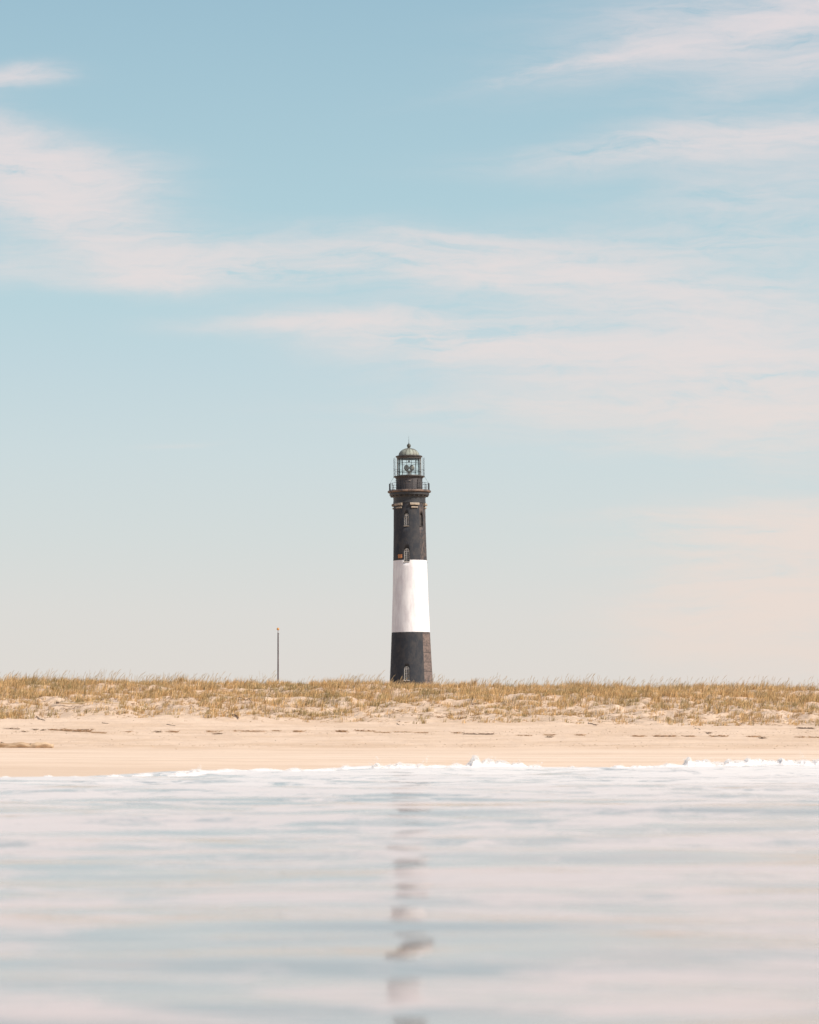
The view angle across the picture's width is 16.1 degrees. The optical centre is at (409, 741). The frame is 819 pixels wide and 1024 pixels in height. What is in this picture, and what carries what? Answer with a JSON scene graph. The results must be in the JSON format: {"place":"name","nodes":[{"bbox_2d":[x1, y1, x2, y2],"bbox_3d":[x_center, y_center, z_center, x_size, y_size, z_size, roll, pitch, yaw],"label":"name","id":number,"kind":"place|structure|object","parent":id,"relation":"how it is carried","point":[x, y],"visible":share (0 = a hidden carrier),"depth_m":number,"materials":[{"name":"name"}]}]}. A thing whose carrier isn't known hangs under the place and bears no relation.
{"place":"outdoors","nodes":[
{"label":"outdoors","id":0,"kind":"place"},
{"bbox_2d":[0,764,818,1023],"bbox_3d":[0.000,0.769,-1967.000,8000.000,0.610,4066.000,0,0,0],"label":"water","id":1,"kind":"structure","parent":0,"point":[556,895],"depth_m":11.35,"materials":[{"name":"grey liquid"}]},
{"bbox_2d":[3,752,818,776],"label":"sea foam","id":2,"kind":"object","parent":1,"relation":"on","point":[475,762],"visible":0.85,"depth_m":57.09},
{"bbox_2d":[0,682,818,776],"bbox_3d":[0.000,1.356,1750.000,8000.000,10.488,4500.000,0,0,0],"label":"beach","id":3,"kind":"structure","parent":0,"point":[324,745],"depth_m":103.19,"materials":[{"name":"beige sand"}]},
{"bbox_2d":[0,742,53,747],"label":"driftwood log","id":4,"kind":"object","parent":3,"relation":"on","point":[27,745],"visible":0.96,"depth_m":88.03,"materials":[{"name":"brown wood"}]},
{"bbox_2d":[59,728,93,731],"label":"seaweed clump","id":5,"kind":"object","parent":3,"relation":"on","point":[78,730],"visible":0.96,"depth_m":114.11,"materials":[{"name":"brown plant"}]},
{"bbox_2d":[56,701,117,703],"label":"sand","id":6,"kind":"structure","parent":3,"relation":"on","point":[83,702],"depth_m":138.01,"materials":[{"name":"beige sand"}]},
{"bbox_2d":[231,730,266,731],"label":"seaweed clump","id":7,"kind":"object","parent":3,"relation":"on","point":[248,731],"visible":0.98,"depth_m":113.73,"materials":[{"name":"brown plant"}]},
{"bbox_2d":[277,628,278,682],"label":"flagpole","id":8,"kind":"object","parent":3,"relation":"on","point":[278,656],"visible":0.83,"depth_m":449.94,"materials":[{"name":"grey metal"}]},
{"bbox_2d":[388,443,432,685],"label":"lighthouse","id":9,"kind":"object","parent":3,"relation":"on","point":[411,660],"visible":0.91,"depth_m":507.44,"materials":[{"name":"black paint"}]},
{"bbox_2d":[404,513,408,525],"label":"window","id":10,"kind":"structure","parent":9,"relation":"in","point":[406,516],"depth_m":507.60,"materials":[{"name":"glass"}]},
{"bbox_2d":[403,666,409,680],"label":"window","id":11,"kind":"structure","parent":9,"relation":"in","point":[406,669],"depth_m":506.73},
{"bbox_2d":[404,548,409,561],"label":"window","id":12,"kind":"structure","parent":9,"relation":"in","point":[406,551],"depth_m":507.48,"materials":[{"name":"white glass"}]},
{"bbox_2d":[463,732,493,734],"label":"seaweed clump","id":13,"kind":"object","parent":3,"relation":"on","point":[481,733],"visible":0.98,"depth_m":109.26,"materials":[{"name":"brown plant"}]},
{"bbox_2d":[652,735,677,736],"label":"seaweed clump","id":14,"kind":"object","parent":3,"relation":"on","point":[664,736],"visible":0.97,"depth_m":104.39,"materials":[{"name":"brown plant"}]},
{"bbox_2d":[0,668,818,725],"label":"beach grass","id":15,"kind":"structure","parent":0,"point":[76,685],"depth_m":145.38,"materials":[{"name":"yellow plant"}]},
{"bbox_2d":[0,0,818,688],"label":"sky","id":16,"kind":"structure","parent":0,"point":[563,255],"materials":[{"name":"blue"}]},
{"bbox_2d":[2,720,817,748],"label":"beach litter","id":17,"kind":"object","parent":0,"point":[443,731],"visible":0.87,"depth_m":109.05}
]}

